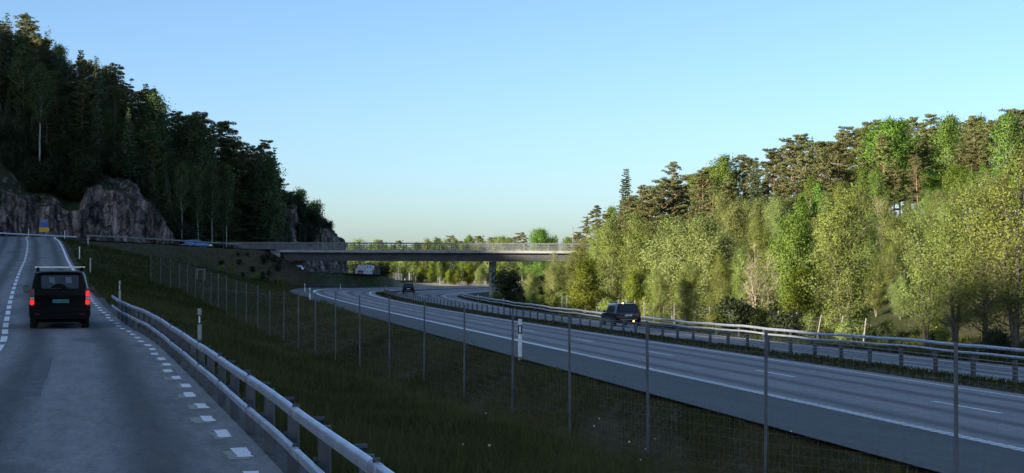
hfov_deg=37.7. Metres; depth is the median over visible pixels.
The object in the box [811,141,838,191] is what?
pine tree
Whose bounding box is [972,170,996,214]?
willow tree
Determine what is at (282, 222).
spruce tree
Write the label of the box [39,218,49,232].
direction sign
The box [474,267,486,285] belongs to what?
willow tree
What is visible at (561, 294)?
leafy shrub
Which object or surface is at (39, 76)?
birch tree
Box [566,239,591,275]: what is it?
alder tree
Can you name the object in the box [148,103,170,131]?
birch tree
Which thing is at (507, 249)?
birch tree
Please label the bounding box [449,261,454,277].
spruce tree
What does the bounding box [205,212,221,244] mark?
pine tree
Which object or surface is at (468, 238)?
birch tree
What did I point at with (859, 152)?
pine tree
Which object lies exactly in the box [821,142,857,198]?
pine tree
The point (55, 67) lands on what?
spruce tree
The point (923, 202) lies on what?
alder tree
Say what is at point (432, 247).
birch tree
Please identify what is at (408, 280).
wildlife fence
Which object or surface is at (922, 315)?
alder tree
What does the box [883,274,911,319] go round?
willow tree
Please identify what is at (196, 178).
birch tree
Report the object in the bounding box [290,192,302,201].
leafy shrub
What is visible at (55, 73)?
pine tree
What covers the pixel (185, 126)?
birch tree
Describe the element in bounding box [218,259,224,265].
leafy shrub
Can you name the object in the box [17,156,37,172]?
leafy shrub
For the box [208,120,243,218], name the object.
pine tree
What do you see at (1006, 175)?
willow tree
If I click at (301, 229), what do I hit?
leafy shrub
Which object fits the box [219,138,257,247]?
pine tree
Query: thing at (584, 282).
hazel bush
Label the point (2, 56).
spruce tree
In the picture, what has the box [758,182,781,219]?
pine tree
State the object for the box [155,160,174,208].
spruce tree
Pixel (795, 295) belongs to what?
hazel bush
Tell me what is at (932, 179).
maple tree
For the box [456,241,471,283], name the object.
birch tree
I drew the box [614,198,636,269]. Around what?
pine tree
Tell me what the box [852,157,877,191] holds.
pine tree
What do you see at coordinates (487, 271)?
alder tree
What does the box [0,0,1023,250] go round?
sky
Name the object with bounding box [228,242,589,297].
road bridge
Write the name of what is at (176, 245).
crossing road
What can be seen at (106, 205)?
hillside
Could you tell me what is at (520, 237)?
pine tree
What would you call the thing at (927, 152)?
pine tree
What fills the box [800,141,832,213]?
pine tree
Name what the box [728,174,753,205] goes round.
pine tree
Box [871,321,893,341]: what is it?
leafy shrub
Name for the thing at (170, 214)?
leafy shrub
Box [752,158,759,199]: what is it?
spruce tree
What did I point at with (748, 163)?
pine tree
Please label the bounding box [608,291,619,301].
leafy shrub
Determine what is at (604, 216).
pine tree
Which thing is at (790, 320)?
leafy shrub
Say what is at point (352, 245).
willow tree
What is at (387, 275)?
leafy shrub
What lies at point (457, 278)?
hazel bush
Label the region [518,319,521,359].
delineator post
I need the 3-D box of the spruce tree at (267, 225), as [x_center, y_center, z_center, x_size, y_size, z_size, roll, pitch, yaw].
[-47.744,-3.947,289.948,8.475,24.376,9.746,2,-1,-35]
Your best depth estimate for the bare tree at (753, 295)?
107.70 m
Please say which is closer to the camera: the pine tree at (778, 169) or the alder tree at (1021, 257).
the alder tree at (1021, 257)
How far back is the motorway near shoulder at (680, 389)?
25.39 m
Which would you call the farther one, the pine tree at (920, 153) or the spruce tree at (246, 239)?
the spruce tree at (246, 239)
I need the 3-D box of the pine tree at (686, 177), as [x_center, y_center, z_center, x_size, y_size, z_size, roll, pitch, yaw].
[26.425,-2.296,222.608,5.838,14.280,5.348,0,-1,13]
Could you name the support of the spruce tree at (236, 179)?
on the hillside
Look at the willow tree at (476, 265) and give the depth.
476.07 m
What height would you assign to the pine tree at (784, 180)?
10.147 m
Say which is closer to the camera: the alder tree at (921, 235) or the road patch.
the road patch
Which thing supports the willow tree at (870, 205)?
on the ground at (195, 255)
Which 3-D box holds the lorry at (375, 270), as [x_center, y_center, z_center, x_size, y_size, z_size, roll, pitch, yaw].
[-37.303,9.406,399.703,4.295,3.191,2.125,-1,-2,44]
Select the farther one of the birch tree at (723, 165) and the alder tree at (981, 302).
the birch tree at (723, 165)
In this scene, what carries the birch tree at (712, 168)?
on the ground at (195, 255)
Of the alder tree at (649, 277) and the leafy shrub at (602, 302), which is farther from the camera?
the leafy shrub at (602, 302)
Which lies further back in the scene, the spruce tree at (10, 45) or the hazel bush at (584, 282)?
the spruce tree at (10, 45)
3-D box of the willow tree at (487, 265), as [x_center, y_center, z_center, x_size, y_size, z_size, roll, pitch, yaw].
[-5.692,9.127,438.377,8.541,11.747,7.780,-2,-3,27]
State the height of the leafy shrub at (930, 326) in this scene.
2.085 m
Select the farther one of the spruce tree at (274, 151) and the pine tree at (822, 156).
the spruce tree at (274, 151)
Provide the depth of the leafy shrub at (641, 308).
140.41 m
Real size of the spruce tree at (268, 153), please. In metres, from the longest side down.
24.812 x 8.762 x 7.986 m
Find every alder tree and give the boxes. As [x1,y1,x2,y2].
[372,239,387,263]
[388,262,396,278]
[395,261,411,276]
[401,268,406,280]
[418,237,432,280]
[436,238,450,282]
[484,266,488,283]
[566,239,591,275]
[582,224,614,287]
[586,212,631,302]
[613,210,663,295]
[621,250,650,294]
[641,269,663,297]
[644,269,672,325]
[669,262,704,325]
[702,252,733,309]
[727,239,750,291]
[727,247,760,305]
[736,216,775,292]
[744,236,782,316]
[766,222,783,272]
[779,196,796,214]
[789,181,894,331]
[809,242,828,307]
[814,191,837,235]
[831,181,853,233]
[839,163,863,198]
[846,209,890,310]
[860,259,891,316]
[875,203,910,283]
[877,234,906,290]
[878,196,893,239]
[887,203,955,345]
[895,212,920,277]
[901,199,921,239]
[906,179,996,347]
[911,213,928,266]
[916,189,938,239]
[920,212,943,272]
[932,168,1023,350]
[932,225,971,293]
[938,201,957,260]
[948,143,1023,352]
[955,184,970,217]
[956,208,988,281]
[975,213,1009,292]
[996,214,1023,296]
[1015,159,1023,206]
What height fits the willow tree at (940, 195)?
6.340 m
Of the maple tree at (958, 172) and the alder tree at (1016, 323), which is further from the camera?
the maple tree at (958, 172)
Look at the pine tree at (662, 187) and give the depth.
215.18 m
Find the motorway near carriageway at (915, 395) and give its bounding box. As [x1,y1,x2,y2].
[315,286,1023,451]
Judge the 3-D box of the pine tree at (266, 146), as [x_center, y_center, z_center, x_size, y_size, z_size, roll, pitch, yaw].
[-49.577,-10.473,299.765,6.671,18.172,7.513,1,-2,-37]
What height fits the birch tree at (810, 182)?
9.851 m
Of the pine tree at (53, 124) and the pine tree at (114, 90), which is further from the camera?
the pine tree at (114, 90)
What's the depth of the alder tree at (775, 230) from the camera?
155.36 m
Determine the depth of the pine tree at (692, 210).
191.64 m
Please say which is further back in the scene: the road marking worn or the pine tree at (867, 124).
the pine tree at (867, 124)
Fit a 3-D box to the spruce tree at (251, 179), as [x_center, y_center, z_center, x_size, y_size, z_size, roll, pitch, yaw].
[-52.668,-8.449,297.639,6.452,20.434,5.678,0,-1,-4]
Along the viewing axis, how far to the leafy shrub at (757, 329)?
98.32 m
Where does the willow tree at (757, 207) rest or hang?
on the ground at (195, 255)
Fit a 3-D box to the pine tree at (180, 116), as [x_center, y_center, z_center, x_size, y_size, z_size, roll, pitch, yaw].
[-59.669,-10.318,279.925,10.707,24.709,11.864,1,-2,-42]
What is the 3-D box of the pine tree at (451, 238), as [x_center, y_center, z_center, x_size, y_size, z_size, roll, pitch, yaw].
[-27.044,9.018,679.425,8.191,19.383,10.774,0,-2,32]
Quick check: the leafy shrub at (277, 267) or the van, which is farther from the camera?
the leafy shrub at (277, 267)
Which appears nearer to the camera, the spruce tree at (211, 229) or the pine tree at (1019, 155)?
the pine tree at (1019, 155)
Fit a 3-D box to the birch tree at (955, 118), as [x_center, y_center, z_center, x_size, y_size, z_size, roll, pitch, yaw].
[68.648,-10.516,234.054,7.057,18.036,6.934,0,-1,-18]
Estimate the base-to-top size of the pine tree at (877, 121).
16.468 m
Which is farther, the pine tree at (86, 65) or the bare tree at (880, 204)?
the pine tree at (86, 65)
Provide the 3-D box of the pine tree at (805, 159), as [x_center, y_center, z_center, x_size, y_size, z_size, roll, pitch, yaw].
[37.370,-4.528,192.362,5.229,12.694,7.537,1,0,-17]
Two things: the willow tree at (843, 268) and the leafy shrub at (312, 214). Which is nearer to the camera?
the willow tree at (843, 268)
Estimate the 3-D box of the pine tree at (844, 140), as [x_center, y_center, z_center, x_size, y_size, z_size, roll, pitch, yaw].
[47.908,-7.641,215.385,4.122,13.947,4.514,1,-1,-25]
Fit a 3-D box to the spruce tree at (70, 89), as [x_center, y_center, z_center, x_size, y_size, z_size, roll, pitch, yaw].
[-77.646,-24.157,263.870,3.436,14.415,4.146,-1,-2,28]
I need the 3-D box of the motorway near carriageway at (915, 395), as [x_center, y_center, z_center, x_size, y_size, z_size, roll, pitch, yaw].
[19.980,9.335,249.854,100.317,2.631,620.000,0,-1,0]
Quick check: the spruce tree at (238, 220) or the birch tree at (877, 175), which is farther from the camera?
the spruce tree at (238, 220)
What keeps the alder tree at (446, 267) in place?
on the ground at (195, 255)
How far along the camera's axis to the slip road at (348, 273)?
298.61 m
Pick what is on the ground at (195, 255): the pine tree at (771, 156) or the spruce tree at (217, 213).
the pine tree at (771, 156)
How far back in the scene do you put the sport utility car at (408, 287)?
238.70 m
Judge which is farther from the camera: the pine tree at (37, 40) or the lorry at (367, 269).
the lorry at (367, 269)
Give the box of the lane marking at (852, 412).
[313,286,1023,451]
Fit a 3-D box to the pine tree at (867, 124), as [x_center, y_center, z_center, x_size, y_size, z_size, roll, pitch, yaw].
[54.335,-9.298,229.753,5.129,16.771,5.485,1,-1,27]
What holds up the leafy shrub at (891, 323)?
on the ground at (195, 255)
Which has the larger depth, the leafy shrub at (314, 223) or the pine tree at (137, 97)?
the leafy shrub at (314, 223)
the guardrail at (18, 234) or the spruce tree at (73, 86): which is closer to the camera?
the guardrail at (18, 234)
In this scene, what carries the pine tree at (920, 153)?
on the ground at (195, 255)
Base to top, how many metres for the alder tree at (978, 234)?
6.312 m
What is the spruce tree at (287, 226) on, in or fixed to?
on the hillside
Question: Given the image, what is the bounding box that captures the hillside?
[0,102,348,272]
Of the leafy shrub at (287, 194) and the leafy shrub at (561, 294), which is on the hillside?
the leafy shrub at (287, 194)
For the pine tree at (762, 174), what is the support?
on the ground at (195, 255)
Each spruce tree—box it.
[0,13,19,110]
[0,30,10,110]
[2,90,13,127]
[3,32,22,106]
[12,31,19,83]
[17,13,32,80]
[26,61,39,123]
[28,114,43,142]
[35,41,43,116]
[45,47,59,118]
[47,49,58,128]
[47,57,73,123]
[52,63,71,132]
[61,60,77,137]
[71,61,92,135]
[71,69,77,133]
[76,49,84,68]
[80,58,109,131]
[83,67,102,127]
[85,66,101,133]
[86,95,110,153]
[101,65,109,93]
[117,107,143,178]
[119,83,126,123]
[130,114,143,180]
[132,102,149,184]
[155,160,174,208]
[160,163,180,221]
[161,172,177,232]
[163,111,179,159]
[166,116,175,171]
[167,158,183,222]
[177,184,186,225]
[184,121,206,240]
[202,137,225,241]
[202,184,219,246]
[206,130,224,246]
[207,210,216,246]
[216,133,245,240]
[224,189,243,247]
[227,197,245,247]
[229,147,243,226]
[234,141,254,239]
[241,211,251,248]
[243,161,269,248]
[244,145,253,214]
[247,154,285,255]
[250,152,281,247]
[272,147,290,253]
[275,173,288,257]
[278,172,289,244]
[284,211,291,249]
[286,212,294,241]
[294,227,304,268]
[433,236,441,282]
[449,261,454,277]
[614,169,632,279]
[742,165,769,233]
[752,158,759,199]
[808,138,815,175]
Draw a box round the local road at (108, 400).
[0,237,282,472]
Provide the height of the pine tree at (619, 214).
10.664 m
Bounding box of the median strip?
[376,287,1023,393]
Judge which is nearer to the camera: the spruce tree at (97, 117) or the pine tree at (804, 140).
the pine tree at (804, 140)
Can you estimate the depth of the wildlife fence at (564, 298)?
130.04 m
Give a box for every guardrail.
[0,232,76,238]
[86,235,241,248]
[111,295,393,472]
[461,293,1023,361]
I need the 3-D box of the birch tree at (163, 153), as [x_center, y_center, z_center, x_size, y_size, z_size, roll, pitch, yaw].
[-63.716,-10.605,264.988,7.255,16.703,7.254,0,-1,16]
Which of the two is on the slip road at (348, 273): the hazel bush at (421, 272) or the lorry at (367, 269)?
the lorry at (367, 269)
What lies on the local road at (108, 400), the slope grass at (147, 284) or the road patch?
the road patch
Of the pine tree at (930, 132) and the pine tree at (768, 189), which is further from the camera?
the pine tree at (930, 132)
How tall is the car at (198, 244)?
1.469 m
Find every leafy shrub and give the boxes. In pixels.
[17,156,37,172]
[19,154,40,166]
[21,162,52,189]
[24,138,44,156]
[27,136,44,160]
[40,156,74,190]
[73,157,105,187]
[76,153,101,182]
[77,147,107,176]
[157,204,180,230]
[169,219,192,244]
[174,220,193,238]
[179,223,201,239]
[179,236,194,243]
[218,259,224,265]
[218,264,224,271]
[227,266,233,273]
[252,273,259,278]
[260,256,266,262]
[265,252,270,259]
[274,264,281,270]
[276,276,282,283]
[280,191,290,201]
[284,228,294,241]
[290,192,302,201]
[293,187,309,205]
[295,198,311,221]
[295,222,308,241]
[297,207,306,222]
[302,220,320,244]
[306,204,327,234]
[306,229,316,246]
[307,215,320,234]
[308,198,325,216]
[325,216,334,230]
[347,262,356,273]
[353,261,376,267]
[370,261,389,275]
[380,264,395,276]
[486,262,527,300]
[491,291,501,301]
[521,289,538,306]
[536,295,545,306]
[542,293,562,310]
[544,288,560,305]
[555,289,569,307]
[565,292,570,307]
[597,295,614,312]
[597,297,611,311]
[598,287,616,310]
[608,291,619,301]
[639,294,652,315]
[639,295,654,316]
[701,309,724,332]
[702,300,727,327]
[714,292,763,335]
[748,300,773,335]
[753,320,766,334]
[762,304,810,339]
[798,310,819,331]
[823,309,840,332]
[830,317,855,343]
[849,307,873,339]
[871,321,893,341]
[879,318,896,335]
[879,332,898,343]
[920,320,948,331]
[928,329,937,346]
[931,326,951,347]
[973,324,1017,357]
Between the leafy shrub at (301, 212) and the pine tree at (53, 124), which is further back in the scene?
the leafy shrub at (301, 212)
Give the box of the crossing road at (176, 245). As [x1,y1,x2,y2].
[76,239,273,249]
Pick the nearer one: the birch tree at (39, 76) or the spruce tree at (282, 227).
the birch tree at (39, 76)
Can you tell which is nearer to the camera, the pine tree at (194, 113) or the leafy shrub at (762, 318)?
the leafy shrub at (762, 318)
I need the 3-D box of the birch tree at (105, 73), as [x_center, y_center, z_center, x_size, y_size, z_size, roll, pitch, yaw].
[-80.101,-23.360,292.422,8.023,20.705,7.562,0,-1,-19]
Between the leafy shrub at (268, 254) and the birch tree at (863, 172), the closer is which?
the birch tree at (863, 172)
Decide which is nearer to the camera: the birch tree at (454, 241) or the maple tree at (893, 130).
the maple tree at (893, 130)
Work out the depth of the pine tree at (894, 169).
167.27 m
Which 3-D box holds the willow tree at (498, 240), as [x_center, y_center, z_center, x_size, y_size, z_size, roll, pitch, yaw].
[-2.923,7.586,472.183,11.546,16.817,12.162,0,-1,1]
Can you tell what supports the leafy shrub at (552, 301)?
on the ground at (195, 255)
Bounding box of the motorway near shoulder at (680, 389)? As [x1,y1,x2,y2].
[291,285,1023,472]
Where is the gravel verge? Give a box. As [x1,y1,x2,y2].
[96,297,334,472]
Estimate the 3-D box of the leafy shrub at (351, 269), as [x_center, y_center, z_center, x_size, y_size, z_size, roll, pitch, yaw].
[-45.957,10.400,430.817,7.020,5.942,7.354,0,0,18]
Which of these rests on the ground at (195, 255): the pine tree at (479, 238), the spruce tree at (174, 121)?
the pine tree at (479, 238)
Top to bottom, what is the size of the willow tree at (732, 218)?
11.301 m
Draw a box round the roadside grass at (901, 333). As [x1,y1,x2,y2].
[465,282,1023,366]
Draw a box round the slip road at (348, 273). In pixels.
[308,272,415,280]
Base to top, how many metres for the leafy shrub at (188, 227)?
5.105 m
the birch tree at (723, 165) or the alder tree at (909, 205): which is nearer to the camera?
the alder tree at (909, 205)
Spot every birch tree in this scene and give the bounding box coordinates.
[1,43,37,116]
[24,63,62,162]
[53,43,73,75]
[55,56,71,79]
[100,65,114,85]
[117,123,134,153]
[131,90,181,186]
[141,130,173,197]
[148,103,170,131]
[167,114,210,210]
[171,161,191,241]
[174,120,225,220]
[183,163,209,239]
[202,160,223,246]
[218,168,237,247]
[249,153,289,247]
[388,244,396,269]
[406,247,412,279]
[409,242,421,277]
[410,261,418,282]
[427,246,438,269]
[435,261,443,277]
[450,238,459,268]
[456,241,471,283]
[464,235,473,249]
[477,248,486,283]
[501,248,513,269]
[503,237,511,265]
[516,250,526,275]
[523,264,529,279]
[561,237,573,262]
[603,202,618,235]
[631,196,643,229]
[683,172,710,225]
[701,153,745,230]
[704,164,723,210]
[791,192,811,242]
[799,175,823,214]
[808,179,827,228]
[851,163,871,198]
[863,168,893,244]
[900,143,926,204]
[923,116,973,201]
[935,111,964,158]
[936,138,965,189]
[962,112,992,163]
[962,171,977,207]
[976,163,987,183]
[982,109,1023,178]
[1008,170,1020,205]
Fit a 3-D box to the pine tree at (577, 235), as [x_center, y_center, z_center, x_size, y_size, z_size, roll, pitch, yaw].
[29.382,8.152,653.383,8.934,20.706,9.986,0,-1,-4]
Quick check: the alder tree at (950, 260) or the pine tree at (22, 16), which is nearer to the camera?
the alder tree at (950, 260)
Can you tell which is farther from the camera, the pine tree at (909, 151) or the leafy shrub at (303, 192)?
the leafy shrub at (303, 192)
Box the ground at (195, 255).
[57,213,1023,472]
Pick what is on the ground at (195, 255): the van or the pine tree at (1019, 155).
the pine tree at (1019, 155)
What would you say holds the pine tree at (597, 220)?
on the ground at (195, 255)
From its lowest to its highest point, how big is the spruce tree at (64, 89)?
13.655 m
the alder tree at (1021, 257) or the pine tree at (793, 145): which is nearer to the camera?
the alder tree at (1021, 257)
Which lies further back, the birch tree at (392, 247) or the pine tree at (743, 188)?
the birch tree at (392, 247)
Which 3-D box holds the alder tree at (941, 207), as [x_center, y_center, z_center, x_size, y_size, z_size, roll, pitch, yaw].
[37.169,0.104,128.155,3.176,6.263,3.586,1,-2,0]
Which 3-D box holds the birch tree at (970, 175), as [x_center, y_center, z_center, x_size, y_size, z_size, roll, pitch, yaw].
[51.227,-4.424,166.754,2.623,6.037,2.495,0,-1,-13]
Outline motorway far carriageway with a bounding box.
[397,288,1023,381]
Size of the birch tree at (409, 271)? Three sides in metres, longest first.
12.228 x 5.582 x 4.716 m
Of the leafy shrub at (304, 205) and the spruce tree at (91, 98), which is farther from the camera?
the leafy shrub at (304, 205)
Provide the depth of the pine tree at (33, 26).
272.40 m
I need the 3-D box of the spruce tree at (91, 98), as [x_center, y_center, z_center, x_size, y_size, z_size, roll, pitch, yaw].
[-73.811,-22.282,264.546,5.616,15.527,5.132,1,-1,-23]
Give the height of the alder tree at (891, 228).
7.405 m
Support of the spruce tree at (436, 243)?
on the ground at (195, 255)
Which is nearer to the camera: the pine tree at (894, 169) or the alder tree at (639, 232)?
the alder tree at (639, 232)
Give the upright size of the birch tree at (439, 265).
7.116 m
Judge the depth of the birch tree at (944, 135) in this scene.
196.01 m
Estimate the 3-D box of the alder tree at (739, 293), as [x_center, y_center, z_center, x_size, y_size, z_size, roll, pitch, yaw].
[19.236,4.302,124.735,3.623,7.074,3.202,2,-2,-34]
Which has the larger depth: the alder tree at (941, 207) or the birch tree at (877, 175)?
the birch tree at (877, 175)
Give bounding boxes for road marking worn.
[155,358,250,458]
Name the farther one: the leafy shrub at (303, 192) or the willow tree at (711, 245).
the leafy shrub at (303, 192)
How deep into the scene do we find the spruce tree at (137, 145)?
263.68 m
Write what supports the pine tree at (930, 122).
on the ground at (195, 255)
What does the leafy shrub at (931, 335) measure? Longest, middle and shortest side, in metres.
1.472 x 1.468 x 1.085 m
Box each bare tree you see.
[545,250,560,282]
[729,239,784,316]
[872,191,890,259]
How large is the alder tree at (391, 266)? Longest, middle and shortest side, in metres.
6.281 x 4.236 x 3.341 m
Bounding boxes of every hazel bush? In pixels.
[416,265,425,282]
[421,262,436,282]
[443,269,453,282]
[450,266,464,284]
[460,263,474,285]
[562,255,610,313]
[619,269,648,315]
[774,265,825,329]
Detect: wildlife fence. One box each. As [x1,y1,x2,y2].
[150,255,1023,472]
[396,273,437,282]
[557,294,732,327]
[765,311,866,344]
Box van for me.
[23,266,94,327]
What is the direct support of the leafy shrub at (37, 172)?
on the hillside
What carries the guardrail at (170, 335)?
on the gravel verge
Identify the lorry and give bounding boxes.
[355,265,371,274]
[372,266,379,275]
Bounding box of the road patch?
[19,357,52,396]
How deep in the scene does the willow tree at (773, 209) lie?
168.71 m
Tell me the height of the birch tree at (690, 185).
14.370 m
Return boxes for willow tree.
[346,238,367,264]
[462,240,487,283]
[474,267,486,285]
[478,249,502,282]
[486,235,518,270]
[521,273,540,302]
[539,257,571,295]
[559,250,587,293]
[629,213,706,318]
[668,208,754,318]
[707,187,752,276]
[734,194,769,261]
[761,191,794,253]
[765,216,824,314]
[809,209,836,273]
[825,226,868,298]
[839,182,890,257]
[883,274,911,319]
[895,235,937,294]
[922,187,963,228]
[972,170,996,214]
[983,169,1013,216]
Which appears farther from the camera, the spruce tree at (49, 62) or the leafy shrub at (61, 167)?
the spruce tree at (49, 62)
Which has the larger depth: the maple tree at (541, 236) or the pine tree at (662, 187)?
the maple tree at (541, 236)
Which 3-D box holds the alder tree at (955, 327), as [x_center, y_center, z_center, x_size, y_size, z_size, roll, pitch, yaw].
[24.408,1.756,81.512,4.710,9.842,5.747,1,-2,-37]
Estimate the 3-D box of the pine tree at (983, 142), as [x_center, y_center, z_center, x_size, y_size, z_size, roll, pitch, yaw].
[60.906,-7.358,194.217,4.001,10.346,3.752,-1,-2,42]
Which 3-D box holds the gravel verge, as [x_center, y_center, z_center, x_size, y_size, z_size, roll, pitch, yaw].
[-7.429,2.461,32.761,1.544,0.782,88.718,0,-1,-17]
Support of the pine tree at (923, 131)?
on the ground at (195, 255)
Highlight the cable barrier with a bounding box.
[384,289,1023,384]
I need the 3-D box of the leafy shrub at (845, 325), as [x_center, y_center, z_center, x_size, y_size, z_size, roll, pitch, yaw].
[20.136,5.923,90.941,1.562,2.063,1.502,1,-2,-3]
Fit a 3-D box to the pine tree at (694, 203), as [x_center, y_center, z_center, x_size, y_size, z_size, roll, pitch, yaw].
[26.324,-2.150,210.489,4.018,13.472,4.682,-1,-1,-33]
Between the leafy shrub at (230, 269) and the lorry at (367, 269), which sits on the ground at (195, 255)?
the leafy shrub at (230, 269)
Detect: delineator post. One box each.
[119,281,120,299]
[198,308,201,339]
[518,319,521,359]
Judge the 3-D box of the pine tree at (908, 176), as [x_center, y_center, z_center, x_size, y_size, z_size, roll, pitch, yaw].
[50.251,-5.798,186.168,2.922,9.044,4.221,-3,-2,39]
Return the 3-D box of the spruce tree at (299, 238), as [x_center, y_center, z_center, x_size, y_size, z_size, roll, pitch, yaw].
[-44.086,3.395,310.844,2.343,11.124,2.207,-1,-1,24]
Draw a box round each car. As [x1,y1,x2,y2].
[183,240,210,246]
[402,283,414,293]
[601,302,640,326]
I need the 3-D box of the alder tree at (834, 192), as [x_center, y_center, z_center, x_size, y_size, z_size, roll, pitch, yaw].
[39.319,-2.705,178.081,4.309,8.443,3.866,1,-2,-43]
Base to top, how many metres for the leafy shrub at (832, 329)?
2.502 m
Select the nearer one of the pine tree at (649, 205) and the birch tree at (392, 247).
the pine tree at (649, 205)
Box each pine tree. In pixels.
[9,47,44,134]
[10,14,41,37]
[16,20,47,45]
[22,34,56,73]
[32,38,60,98]
[33,96,62,145]
[41,70,76,143]
[64,59,94,125]
[65,80,101,132]
[74,61,105,107]
[99,63,133,116]
[101,85,133,123]
[107,125,139,174]
[114,103,140,162]
[116,90,160,167]
[117,82,134,103]
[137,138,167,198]
[140,88,169,133]
[168,111,184,136]
[173,114,229,210]
[177,115,218,168]
[192,111,224,174]
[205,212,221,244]
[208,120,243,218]
[214,136,245,218]
[216,180,245,246]
[217,168,240,218]
[217,220,239,247]
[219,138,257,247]
[242,144,279,221]
[251,139,274,166]
[273,177,294,240]
[395,240,402,271]
[446,235,454,266]
[470,236,483,263]
[486,237,494,249]
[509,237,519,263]
[515,232,528,278]
[572,232,585,245]
[578,219,591,247]
[582,205,605,282]
[593,220,622,281]
[597,214,618,268]
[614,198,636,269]
[615,208,636,272]
[616,213,628,275]
[617,195,644,250]
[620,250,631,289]
[624,184,656,251]
[634,188,665,231]
[634,201,664,279]
[638,189,666,273]
[643,178,685,265]
[657,198,673,251]
[658,179,688,232]
[660,161,688,224]
[665,179,689,223]
[670,174,704,235]
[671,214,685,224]
[677,207,704,225]
[680,170,722,227]
[685,174,710,219]
[698,186,727,223]
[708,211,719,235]
[711,178,743,242]
[726,154,753,210]
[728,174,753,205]
[735,157,762,244]
[744,158,763,191]
[755,147,788,201]
[756,164,773,203]
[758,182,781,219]
[759,151,786,200]
[770,151,793,208]
[772,177,796,207]
[773,137,816,201]
[778,147,809,205]
[781,152,819,206]
[789,133,816,192]
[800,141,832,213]
[803,152,840,202]
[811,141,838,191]
[811,141,854,195]
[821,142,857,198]
[826,126,855,191]
[829,135,859,186]
[833,127,867,190]
[843,132,868,181]
[845,129,881,194]
[849,121,872,173]
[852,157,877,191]
[867,119,881,156]
[870,133,900,196]
[884,165,910,220]
[893,122,916,215]
[900,150,924,203]
[904,148,927,203]
[904,154,924,205]
[904,157,930,208]
[906,116,928,218]
[912,113,939,134]
[915,128,937,200]
[917,127,937,189]
[919,140,948,190]
[948,145,973,183]
[952,142,990,183]
[957,115,991,181]
[960,126,979,178]
[968,140,997,173]
[975,124,1001,182]
[977,123,999,174]
[979,119,1005,170]
[992,132,1023,212]
[997,123,1023,213]
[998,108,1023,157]
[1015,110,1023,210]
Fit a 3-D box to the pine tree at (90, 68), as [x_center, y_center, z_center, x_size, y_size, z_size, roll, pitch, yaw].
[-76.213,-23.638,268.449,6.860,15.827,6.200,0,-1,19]
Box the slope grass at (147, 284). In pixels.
[61,237,347,316]
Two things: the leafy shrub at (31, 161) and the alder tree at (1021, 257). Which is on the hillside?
the leafy shrub at (31, 161)
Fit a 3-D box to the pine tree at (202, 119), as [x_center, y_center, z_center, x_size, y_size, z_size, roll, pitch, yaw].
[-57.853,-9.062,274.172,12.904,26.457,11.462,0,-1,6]
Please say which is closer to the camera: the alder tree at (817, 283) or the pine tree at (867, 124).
the alder tree at (817, 283)
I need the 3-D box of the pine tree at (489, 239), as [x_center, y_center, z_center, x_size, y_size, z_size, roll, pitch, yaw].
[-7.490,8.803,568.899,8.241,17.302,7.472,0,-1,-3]
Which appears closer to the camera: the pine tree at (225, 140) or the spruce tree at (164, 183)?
the spruce tree at (164, 183)
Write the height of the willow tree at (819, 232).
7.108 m
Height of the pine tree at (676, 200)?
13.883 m
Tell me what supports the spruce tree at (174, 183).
on the hillside
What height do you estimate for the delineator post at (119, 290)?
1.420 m
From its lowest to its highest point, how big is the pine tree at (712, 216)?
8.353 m
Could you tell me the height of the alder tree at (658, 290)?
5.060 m
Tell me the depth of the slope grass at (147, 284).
130.74 m
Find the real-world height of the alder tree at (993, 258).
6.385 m
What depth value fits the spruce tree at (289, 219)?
310.55 m
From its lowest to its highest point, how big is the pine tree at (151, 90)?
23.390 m
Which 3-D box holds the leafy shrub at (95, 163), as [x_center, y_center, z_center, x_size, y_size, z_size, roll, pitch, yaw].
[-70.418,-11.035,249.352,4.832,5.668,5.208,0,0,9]
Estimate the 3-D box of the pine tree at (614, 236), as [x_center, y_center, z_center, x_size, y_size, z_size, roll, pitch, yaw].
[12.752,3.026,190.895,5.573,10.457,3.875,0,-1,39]
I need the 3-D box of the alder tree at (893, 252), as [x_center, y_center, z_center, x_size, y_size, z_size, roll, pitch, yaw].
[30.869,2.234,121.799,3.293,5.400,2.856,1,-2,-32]
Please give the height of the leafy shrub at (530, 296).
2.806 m
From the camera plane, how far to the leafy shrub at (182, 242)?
255.24 m
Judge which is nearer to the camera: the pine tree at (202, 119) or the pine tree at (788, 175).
the pine tree at (788, 175)
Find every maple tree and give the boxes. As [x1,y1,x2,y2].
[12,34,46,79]
[100,108,122,145]
[171,158,210,232]
[526,226,558,276]
[760,211,820,301]
[845,115,928,210]
[916,168,943,208]
[937,163,971,204]
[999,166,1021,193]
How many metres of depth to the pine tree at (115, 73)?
275.79 m
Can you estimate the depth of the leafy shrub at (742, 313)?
95.43 m
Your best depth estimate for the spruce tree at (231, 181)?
289.38 m

